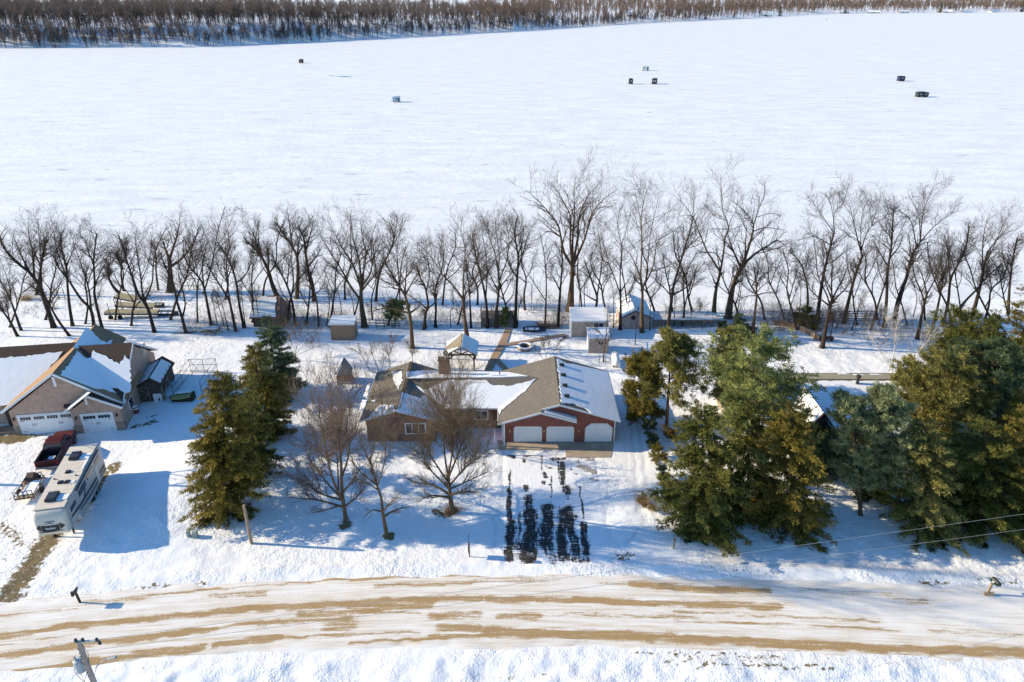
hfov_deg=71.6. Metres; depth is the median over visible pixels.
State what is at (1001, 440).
spruce tree
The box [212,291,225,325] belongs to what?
sapling
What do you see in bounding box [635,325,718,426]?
pine tree
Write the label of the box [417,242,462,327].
bare tree
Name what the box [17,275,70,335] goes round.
bare tree
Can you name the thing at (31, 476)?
covered mower
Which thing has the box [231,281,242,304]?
sapling
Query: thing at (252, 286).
sapling
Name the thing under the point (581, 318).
lake shed
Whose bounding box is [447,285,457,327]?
sapling
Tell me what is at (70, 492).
camper trailer
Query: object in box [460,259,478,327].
bare tree
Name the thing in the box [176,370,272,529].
spruce tree
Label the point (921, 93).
ice house
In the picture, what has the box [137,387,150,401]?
door
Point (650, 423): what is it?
evergreen shrub
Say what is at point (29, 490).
utility trailer
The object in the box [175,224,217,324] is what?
bare tree
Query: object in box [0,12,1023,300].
lake
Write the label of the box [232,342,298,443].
spruce tree
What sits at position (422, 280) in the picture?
bare tree
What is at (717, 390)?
pine tree
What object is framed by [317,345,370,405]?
bare shrub
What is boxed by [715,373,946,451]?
neighbour house
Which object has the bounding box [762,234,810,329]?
bare tree
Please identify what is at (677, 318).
dock
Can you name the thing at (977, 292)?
bare tree
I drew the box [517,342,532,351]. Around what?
fire pit
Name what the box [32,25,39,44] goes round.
tree
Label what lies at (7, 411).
front door
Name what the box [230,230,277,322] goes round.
bare tree
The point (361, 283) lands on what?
bare tree
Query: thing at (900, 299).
bare tree
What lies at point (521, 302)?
sapling
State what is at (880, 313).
sapling
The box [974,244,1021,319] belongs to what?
bare tree
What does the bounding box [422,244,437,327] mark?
sapling
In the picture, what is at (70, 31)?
tree
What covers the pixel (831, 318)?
sapling
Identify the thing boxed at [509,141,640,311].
bare tree
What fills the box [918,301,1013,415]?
pine tree
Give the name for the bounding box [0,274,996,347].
brush
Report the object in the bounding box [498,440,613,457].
concrete apron
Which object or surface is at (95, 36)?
tree
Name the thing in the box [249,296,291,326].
shore cottage
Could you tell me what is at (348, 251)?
bare tree
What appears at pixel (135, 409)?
burn barrel
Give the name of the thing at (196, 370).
dog kennel
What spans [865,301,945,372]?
birch tree
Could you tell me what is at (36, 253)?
bare tree
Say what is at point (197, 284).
bare tree
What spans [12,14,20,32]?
tree
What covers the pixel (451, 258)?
bare tree
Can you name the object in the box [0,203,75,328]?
bare tree
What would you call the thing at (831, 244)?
bare tree
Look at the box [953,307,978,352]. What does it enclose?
cedar tree
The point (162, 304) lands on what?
boat
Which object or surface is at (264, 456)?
spruce tree
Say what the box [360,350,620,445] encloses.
brick house
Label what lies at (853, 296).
bare tree
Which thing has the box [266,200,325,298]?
bare tree
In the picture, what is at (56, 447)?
pickup truck
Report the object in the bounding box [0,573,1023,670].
road
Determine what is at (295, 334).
bare shrub
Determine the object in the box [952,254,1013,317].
bare tree
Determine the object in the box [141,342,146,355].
window
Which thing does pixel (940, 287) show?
bare tree
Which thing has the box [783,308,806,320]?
dock frame
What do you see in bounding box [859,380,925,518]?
pine tree
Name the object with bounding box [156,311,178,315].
boat
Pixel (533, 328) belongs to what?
boat
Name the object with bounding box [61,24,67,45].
tree
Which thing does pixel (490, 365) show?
path
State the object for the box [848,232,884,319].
bare tree
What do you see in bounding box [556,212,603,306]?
bare tree
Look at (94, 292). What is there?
bare tree
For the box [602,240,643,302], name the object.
bare tree
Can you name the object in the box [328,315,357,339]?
storage shed
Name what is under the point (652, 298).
sapling
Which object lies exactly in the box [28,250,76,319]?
bare tree
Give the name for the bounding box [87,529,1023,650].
power line
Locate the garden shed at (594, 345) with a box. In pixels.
[586,327,609,352]
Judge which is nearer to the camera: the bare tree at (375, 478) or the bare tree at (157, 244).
the bare tree at (375, 478)
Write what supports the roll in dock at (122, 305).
on the ground at (130, 530)
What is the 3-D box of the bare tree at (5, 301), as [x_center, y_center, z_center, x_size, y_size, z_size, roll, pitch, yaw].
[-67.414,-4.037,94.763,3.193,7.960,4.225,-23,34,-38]
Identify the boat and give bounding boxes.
[154,302,164,306]
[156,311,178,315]
[523,326,545,331]
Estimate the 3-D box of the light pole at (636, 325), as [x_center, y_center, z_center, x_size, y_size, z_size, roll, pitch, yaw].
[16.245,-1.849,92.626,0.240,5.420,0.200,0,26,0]
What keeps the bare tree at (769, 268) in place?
on the ground at (130, 530)
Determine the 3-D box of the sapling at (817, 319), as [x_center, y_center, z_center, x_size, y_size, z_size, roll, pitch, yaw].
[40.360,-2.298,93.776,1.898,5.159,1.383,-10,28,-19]
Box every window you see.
[128,396,133,410]
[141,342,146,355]
[404,423,425,433]
[474,410,487,419]
[593,323,603,326]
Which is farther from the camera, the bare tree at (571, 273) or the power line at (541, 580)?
the bare tree at (571, 273)
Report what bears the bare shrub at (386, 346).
on the ground at (130, 530)
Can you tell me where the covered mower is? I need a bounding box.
[21,472,40,486]
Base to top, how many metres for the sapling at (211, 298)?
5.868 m
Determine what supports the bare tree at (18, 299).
on the ground at (130, 530)
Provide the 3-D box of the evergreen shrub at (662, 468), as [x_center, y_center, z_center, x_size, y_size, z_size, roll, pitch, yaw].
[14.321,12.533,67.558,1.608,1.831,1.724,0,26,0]
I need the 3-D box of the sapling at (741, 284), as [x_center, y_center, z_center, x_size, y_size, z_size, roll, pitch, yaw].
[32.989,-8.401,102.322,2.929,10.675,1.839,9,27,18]
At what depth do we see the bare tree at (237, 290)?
97.38 m
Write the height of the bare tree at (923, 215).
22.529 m
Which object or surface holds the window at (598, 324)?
in the lake shed at (581, 318)
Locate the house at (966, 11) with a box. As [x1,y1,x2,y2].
[961,10,971,12]
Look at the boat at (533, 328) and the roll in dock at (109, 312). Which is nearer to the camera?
the boat at (533, 328)
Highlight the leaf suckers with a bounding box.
[432,499,463,517]
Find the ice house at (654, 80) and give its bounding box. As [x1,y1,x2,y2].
[652,78,657,83]
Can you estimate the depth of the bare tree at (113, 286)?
113.09 m
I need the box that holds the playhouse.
[335,357,352,383]
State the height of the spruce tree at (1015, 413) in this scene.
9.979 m
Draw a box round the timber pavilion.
[446,333,478,370]
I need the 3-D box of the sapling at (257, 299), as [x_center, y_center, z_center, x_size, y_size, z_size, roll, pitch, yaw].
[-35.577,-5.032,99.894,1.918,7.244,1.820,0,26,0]
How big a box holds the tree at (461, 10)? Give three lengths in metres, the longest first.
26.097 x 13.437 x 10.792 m
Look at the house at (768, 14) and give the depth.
1448.73 m
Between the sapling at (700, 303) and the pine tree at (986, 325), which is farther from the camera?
the sapling at (700, 303)
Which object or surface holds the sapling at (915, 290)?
on the ground at (130, 530)
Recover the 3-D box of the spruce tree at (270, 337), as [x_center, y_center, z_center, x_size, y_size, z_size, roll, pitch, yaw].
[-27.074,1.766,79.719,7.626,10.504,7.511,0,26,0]
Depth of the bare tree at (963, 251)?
94.73 m
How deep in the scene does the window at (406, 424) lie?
72.79 m
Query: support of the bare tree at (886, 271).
on the ground at (130, 530)
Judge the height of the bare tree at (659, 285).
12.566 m
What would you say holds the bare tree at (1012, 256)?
on the ground at (130, 530)
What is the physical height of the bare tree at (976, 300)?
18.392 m
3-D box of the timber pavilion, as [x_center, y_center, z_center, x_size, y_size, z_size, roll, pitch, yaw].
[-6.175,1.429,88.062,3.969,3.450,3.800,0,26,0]
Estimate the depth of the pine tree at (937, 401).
65.15 m
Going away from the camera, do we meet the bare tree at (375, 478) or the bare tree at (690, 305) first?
the bare tree at (375, 478)
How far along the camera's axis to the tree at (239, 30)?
665.79 m
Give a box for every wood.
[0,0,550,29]
[39,0,984,7]
[472,0,1023,28]
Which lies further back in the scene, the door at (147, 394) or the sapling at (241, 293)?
the sapling at (241, 293)
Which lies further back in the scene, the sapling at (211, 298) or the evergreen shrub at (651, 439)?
the sapling at (211, 298)
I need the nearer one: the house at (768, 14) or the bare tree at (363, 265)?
the bare tree at (363, 265)
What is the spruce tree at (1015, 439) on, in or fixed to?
on the ground at (130, 530)
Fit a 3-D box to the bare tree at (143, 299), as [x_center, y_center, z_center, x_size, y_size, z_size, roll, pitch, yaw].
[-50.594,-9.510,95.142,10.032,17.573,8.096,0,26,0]
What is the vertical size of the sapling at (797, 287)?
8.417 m
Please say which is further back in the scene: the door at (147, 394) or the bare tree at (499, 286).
the bare tree at (499, 286)
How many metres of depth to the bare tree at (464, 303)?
89.07 m
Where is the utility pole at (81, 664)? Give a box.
[72,638,117,681]
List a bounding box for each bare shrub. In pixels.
[270,317,326,356]
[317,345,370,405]
[342,331,400,372]
[530,334,566,358]
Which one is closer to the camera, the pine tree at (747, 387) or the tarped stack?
the pine tree at (747, 387)
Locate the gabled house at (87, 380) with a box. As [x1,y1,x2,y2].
[0,324,157,434]
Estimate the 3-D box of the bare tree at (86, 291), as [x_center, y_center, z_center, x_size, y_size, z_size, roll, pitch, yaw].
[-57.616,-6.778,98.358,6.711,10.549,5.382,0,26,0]
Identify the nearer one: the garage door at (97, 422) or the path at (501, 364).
the garage door at (97, 422)
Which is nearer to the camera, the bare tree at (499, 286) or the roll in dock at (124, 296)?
the bare tree at (499, 286)
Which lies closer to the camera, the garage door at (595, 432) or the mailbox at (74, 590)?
the mailbox at (74, 590)
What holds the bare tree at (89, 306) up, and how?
on the ground at (130, 530)
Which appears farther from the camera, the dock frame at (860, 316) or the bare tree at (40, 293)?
the dock frame at (860, 316)
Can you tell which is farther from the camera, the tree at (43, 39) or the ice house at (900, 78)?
the tree at (43, 39)
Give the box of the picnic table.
[202,326,220,334]
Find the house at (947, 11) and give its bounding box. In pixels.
[942,10,952,12]
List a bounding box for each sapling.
[209,284,228,329]
[209,289,219,323]
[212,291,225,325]
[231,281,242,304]
[239,271,249,324]
[245,269,257,310]
[246,286,257,326]
[252,281,262,326]
[319,281,336,310]
[322,278,332,325]
[329,275,341,312]
[342,282,355,311]
[402,337,420,360]
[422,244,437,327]
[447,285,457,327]
[513,293,527,323]
[575,270,582,306]
[580,271,589,306]
[605,276,622,324]
[625,277,636,306]
[645,279,661,329]
[670,279,682,325]
[696,297,703,310]
[734,251,755,309]
[788,271,805,317]
[790,267,804,304]
[811,306,824,339]
[829,310,837,335]
[836,305,847,328]
[851,290,869,329]
[878,304,883,324]
[908,273,922,316]
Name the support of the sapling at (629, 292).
on the ground at (130, 530)
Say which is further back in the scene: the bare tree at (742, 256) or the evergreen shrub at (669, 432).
the bare tree at (742, 256)
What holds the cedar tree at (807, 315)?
on the ground at (130, 530)
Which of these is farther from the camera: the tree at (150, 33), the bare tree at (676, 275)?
the tree at (150, 33)
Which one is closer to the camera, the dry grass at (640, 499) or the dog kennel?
the dry grass at (640, 499)
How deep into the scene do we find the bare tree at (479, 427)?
69.39 m
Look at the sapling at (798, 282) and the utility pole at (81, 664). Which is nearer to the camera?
the utility pole at (81, 664)
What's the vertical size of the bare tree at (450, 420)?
19.800 m
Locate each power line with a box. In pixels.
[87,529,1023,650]
[104,514,1021,638]
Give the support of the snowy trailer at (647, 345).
on the ground at (130, 530)
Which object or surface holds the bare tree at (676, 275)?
on the ground at (130, 530)
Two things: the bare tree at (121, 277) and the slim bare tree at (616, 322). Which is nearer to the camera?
the slim bare tree at (616, 322)
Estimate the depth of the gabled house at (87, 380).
75.32 m
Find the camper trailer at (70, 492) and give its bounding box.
[33,443,105,537]
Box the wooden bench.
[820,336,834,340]
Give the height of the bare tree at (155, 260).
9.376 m
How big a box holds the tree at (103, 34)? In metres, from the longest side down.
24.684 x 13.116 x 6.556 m
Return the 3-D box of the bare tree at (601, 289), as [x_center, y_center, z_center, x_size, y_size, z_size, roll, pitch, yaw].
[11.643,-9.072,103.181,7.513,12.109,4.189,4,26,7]
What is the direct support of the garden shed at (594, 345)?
on the ground at (130, 530)
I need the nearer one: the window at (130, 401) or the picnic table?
the window at (130, 401)
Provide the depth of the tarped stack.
80.62 m
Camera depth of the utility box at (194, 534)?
60.15 m
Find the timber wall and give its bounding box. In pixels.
[774,320,819,340]
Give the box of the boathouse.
[614,294,652,328]
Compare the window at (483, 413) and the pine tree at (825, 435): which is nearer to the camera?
the pine tree at (825, 435)
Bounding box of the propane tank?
[611,351,619,367]
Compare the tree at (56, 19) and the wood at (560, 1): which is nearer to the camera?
the tree at (56, 19)
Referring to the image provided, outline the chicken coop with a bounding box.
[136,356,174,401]
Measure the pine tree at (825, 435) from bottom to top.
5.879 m
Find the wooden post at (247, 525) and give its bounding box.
[242,504,252,543]
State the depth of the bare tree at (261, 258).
108.85 m
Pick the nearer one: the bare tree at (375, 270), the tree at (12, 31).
the bare tree at (375, 270)
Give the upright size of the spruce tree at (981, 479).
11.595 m
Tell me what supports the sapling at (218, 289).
on the ground at (130, 530)
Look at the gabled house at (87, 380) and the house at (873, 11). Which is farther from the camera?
the house at (873, 11)
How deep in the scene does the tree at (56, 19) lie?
651.48 m
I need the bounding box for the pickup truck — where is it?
[34,429,77,469]
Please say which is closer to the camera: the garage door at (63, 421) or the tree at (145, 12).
the garage door at (63, 421)
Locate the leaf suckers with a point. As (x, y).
(456, 508)
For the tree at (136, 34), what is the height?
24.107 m
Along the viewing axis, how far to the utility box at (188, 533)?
60.17 m
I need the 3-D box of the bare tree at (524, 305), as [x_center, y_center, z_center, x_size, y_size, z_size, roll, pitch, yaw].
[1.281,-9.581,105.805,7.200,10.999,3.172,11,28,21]
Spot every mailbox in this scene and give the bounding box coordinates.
[70,586,80,602]
[983,569,1001,595]
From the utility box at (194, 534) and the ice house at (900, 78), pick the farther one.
the ice house at (900, 78)
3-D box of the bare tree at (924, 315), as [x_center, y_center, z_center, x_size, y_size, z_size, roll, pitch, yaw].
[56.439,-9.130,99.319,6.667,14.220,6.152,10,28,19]
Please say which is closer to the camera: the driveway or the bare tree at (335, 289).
the driveway
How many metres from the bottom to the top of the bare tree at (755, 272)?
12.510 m
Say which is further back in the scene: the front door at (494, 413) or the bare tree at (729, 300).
the bare tree at (729, 300)
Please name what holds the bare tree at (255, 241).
on the ground at (130, 530)
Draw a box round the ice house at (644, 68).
[641,66,648,70]
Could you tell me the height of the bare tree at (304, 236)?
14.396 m
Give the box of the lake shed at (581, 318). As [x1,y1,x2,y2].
[569,307,609,336]
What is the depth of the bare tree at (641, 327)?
89.72 m
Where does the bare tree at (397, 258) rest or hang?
on the ground at (130, 530)
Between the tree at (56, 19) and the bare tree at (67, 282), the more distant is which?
the tree at (56, 19)
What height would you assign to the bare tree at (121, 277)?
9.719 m
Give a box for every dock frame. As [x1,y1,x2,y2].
[375,319,399,327]
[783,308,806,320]
[847,310,874,322]
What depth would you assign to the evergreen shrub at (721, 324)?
95.97 m
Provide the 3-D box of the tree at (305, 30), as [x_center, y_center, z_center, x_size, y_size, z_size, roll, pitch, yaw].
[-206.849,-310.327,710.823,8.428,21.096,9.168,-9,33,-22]
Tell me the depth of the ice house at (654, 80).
378.67 m
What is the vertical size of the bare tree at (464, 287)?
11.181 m
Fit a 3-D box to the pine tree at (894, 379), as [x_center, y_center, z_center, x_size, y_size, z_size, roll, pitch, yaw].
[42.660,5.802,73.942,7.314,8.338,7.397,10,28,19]
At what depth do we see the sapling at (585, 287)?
105.53 m
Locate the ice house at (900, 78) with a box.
[896,76,904,80]
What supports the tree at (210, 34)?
on the ground at (130, 530)
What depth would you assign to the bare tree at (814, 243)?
97.92 m
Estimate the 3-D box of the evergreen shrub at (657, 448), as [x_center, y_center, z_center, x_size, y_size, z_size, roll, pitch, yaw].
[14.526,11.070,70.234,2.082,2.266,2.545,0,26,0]
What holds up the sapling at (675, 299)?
on the ground at (130, 530)
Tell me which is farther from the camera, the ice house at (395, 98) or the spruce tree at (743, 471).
the ice house at (395, 98)
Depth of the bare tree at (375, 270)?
100.64 m
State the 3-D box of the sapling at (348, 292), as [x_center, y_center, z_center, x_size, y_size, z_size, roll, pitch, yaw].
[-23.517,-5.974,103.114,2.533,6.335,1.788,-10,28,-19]
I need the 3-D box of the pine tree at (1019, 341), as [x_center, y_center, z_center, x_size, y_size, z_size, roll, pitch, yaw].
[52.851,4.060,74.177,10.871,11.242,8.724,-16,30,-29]
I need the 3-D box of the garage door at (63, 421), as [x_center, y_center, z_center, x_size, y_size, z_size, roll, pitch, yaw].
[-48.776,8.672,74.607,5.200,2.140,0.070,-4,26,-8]
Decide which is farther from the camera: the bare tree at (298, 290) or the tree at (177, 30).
the tree at (177, 30)
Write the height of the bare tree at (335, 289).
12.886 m
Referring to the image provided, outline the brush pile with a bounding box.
[517,317,565,328]
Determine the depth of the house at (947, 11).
1764.27 m
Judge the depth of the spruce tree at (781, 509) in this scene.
58.30 m
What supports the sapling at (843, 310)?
on the ground at (130, 530)
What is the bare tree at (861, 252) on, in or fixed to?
on the ground at (130, 530)
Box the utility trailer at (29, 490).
[12,471,44,500]
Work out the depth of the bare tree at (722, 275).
97.65 m
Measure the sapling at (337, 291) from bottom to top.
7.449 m
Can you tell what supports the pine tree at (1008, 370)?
on the ground at (130, 530)
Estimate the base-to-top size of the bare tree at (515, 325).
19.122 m
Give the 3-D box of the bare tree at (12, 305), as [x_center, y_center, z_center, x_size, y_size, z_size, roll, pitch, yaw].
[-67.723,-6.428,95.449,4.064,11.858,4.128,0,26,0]
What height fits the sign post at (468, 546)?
2.750 m
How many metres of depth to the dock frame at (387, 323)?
101.40 m
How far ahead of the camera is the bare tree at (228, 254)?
109.81 m
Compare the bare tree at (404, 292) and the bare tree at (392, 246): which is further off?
the bare tree at (392, 246)
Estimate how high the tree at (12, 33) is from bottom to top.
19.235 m
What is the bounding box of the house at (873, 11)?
[868,10,879,12]
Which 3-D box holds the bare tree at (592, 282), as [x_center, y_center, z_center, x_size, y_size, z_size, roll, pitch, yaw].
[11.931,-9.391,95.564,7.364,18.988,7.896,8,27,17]
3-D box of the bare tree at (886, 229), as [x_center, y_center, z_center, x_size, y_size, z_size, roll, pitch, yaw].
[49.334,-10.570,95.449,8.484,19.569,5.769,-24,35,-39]
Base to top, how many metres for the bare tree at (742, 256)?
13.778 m
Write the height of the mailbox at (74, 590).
1.687 m
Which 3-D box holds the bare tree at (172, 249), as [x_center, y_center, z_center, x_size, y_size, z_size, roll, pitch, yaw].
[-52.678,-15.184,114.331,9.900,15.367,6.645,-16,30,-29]
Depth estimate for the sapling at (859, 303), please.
96.67 m
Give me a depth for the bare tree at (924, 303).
91.55 m
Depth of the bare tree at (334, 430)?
59.01 m
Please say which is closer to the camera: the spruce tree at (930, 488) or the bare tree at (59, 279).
the spruce tree at (930, 488)
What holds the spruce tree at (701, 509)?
on the ground at (130, 530)
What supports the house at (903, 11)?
on the ground at (130, 530)
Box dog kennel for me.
[170,359,217,393]
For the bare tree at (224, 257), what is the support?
on the ground at (130, 530)
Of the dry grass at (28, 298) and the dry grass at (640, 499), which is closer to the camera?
the dry grass at (640, 499)
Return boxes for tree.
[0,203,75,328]
[0,256,22,330]
[0,285,19,336]
[3,19,18,46]
[6,252,50,327]
[8,25,17,46]
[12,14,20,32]
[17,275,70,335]
[18,21,24,40]
[22,233,54,294]
[25,21,36,46]
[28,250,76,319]
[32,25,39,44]
[37,212,124,326]
[38,23,45,45]
[39,216,79,325]
[47,21,55,47]
[51,12,63,31]
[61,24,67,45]
[64,260,118,323]
[66,18,74,39]
[71,215,120,327]
[92,29,98,45]
[96,231,142,319]
[98,210,167,332]
[99,21,108,45]
[100,257,121,293]
[103,258,160,325]
[108,237,132,290]
[130,19,138,43]
[137,224,183,299]
[142,5,149,24]
[142,238,167,289]
[143,24,157,46]
[146,245,205,332]
[152,199,212,292]
[166,22,175,38]
[168,216,213,319]
[173,20,183,40]
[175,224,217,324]
[175,231,227,322]
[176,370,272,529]
[183,22,190,44]
[192,221,250,331]
[194,18,201,41]
[199,197,243,292]
[207,221,242,299]
[209,26,214,45]
[211,231,260,327]
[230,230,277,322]
[231,373,284,483]
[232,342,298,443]
[235,204,279,295]
[237,28,242,41]
[247,313,308,402]
[254,210,300,295]
[261,233,304,325]
[262,348,377,521]
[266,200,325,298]
[267,245,317,312]
[270,16,277,28]
[286,214,328,301]
[288,256,337,323]
[291,248,319,326]
[302,20,307,40]
[305,192,399,327]
[313,247,352,327]
[329,218,370,299]
[333,329,418,537]
[342,227,384,314]
[356,230,390,319]
[363,236,429,347]
[372,207,415,301]
[375,241,417,324]
[380,227,426,300]
[381,297,411,327]
[393,332,507,514]
[400,225,450,329]
[403,204,501,335]
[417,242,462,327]
[436,222,472,304]
[445,253,490,324]
[456,218,504,327]
[456,238,499,304]
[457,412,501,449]
[458,9,467,22]
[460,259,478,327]
[468,198,544,327]
[482,255,523,312]
[497,198,545,327]
[497,306,513,327]
[502,247,543,309]
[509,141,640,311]
[514,226,563,323]
[541,235,576,327]
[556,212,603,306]
[570,246,616,306]
[576,199,629,306]
[584,297,622,361]
[585,185,648,329]
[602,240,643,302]
[618,163,692,332]
[620,347,669,425]
[626,240,670,311]
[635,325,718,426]
[642,251,689,311]
[646,397,756,557]
[652,221,712,310]
[657,153,761,313]
[665,206,713,326]
[671,246,715,325]
[694,321,826,471]
[695,239,751,312]
[698,325,751,403]
[707,175,801,319]
[716,400,787,530]
[729,254,783,337]
[730,226,767,319]
[731,313,750,338]
[739,398,839,552]
[748,228,790,317]
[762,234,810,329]
[777,240,820,312]
[789,304,822,330]
[791,171,858,316]
[793,235,863,348]
[795,223,854,312]
[806,423,850,482]
[824,388,889,515]
[832,228,872,323]
[833,180,910,322]
[844,461,893,502]
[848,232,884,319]
[854,236,898,329]
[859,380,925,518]
[864,194,914,327]
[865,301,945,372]
[867,417,979,557]
[880,167,967,320]
[881,237,921,324]
[886,353,943,398]
[887,341,1003,461]
[891,231,964,339]
[896,226,935,319]
[914,228,961,323]
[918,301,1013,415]
[920,224,966,305]
[926,245,958,333]
[928,415,981,506]
[931,218,988,326]
[940,414,1023,553]
[946,333,1023,441]
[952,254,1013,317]
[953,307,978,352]
[957,247,1000,316]
[965,197,1023,310]
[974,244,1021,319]
[977,254,1017,318]
[979,329,1023,408]
[982,403,1023,549]
[982,424,1020,457]
[988,230,1023,314]
[989,387,1023,431]
[996,284,1023,342]
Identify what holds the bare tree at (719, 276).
on the ground at (130, 530)
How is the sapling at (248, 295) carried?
on the ground at (130, 530)
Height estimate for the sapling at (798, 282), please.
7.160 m
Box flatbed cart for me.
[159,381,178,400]
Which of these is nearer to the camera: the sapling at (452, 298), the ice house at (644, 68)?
the sapling at (452, 298)
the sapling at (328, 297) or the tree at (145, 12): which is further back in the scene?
the tree at (145, 12)
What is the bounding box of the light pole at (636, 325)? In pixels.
[635,307,638,343]
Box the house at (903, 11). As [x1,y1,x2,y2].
[898,10,909,12]
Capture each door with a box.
[5,408,12,425]
[18,413,73,433]
[81,413,115,432]
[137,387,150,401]
[492,411,500,427]
[515,426,540,441]
[547,426,572,441]
[585,424,611,441]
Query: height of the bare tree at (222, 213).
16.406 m
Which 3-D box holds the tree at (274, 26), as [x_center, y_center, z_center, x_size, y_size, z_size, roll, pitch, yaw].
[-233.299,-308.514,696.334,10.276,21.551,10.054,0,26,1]
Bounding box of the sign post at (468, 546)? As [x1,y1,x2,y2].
[468,533,469,556]
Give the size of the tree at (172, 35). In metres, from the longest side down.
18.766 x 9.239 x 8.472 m
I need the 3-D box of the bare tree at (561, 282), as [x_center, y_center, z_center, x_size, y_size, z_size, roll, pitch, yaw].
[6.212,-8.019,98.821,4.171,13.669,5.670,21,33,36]
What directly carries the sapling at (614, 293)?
on the ground at (130, 530)
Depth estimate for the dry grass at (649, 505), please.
63.71 m
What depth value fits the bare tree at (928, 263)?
95.00 m
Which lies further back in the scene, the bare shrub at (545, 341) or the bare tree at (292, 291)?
the bare tree at (292, 291)
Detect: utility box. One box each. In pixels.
[186,530,190,536]
[191,531,197,538]
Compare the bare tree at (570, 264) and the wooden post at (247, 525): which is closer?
the wooden post at (247, 525)
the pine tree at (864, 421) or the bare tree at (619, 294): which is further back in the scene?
the bare tree at (619, 294)
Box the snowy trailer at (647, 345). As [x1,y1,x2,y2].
[641,339,657,352]
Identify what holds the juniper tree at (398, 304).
on the ground at (130, 530)
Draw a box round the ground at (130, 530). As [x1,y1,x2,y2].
[0,0,1023,681]
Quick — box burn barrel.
[133,405,138,413]
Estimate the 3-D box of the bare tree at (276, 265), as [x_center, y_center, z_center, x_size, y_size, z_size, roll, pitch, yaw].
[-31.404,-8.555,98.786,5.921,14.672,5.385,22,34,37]
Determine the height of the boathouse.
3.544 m
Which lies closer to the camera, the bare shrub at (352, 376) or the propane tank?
the bare shrub at (352, 376)
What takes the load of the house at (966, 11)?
on the ground at (130, 530)
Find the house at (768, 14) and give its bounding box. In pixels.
[759,12,772,16]
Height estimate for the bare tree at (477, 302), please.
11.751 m
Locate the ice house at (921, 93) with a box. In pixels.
[914,91,929,96]
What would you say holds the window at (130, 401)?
in the gabled house at (87, 380)
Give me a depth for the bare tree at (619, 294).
94.59 m
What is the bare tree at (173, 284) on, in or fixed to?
on the ground at (130, 530)
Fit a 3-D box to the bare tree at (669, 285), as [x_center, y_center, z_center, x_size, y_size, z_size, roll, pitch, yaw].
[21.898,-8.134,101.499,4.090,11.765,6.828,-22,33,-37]
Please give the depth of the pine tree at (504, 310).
100.29 m
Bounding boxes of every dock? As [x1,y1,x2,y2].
[104,304,159,318]
[113,293,140,302]
[113,296,156,308]
[651,311,720,327]
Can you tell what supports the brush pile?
on the ground at (130, 530)
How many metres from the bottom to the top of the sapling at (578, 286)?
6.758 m
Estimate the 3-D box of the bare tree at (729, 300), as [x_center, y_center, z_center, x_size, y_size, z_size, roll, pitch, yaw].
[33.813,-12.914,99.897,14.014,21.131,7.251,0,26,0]
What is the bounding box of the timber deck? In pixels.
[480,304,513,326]
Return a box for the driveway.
[502,454,615,564]
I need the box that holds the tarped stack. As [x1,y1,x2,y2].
[171,390,195,401]
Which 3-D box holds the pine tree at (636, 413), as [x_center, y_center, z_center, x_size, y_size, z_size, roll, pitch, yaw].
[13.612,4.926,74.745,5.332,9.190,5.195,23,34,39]
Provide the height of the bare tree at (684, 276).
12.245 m
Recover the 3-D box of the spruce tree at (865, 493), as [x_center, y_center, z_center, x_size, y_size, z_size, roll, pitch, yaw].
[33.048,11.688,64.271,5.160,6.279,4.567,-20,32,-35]
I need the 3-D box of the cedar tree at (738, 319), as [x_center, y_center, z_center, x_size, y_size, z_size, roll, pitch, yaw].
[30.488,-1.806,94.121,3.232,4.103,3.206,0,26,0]
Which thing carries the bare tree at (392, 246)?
on the ground at (130, 530)
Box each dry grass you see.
[12,292,37,300]
[633,488,651,505]
[641,496,658,511]
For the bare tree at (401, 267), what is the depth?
98.88 m
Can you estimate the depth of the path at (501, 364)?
88.56 m
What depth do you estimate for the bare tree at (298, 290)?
100.08 m
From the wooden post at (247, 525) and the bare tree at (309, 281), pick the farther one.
the bare tree at (309, 281)
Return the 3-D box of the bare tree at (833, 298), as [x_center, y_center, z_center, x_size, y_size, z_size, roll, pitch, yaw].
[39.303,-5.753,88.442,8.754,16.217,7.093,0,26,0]
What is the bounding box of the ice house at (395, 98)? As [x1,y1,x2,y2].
[390,96,399,101]
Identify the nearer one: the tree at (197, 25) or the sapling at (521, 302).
the sapling at (521, 302)
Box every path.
[484,328,511,370]
[494,359,508,369]
[503,334,565,345]
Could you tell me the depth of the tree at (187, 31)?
635.22 m
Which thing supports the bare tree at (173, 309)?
on the ground at (130, 530)
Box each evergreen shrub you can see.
[640,417,656,435]
[645,432,659,448]
[647,440,668,466]
[654,464,668,480]
[661,424,679,439]
[715,320,728,332]
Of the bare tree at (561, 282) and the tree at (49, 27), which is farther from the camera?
the tree at (49, 27)
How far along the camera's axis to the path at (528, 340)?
94.70 m
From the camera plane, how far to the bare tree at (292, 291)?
100.81 m
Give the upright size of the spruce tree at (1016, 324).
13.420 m
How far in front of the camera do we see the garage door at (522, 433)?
72.93 m
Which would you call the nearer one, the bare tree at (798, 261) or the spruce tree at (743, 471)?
the spruce tree at (743, 471)
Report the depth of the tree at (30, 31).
626.05 m
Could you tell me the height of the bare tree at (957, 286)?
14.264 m

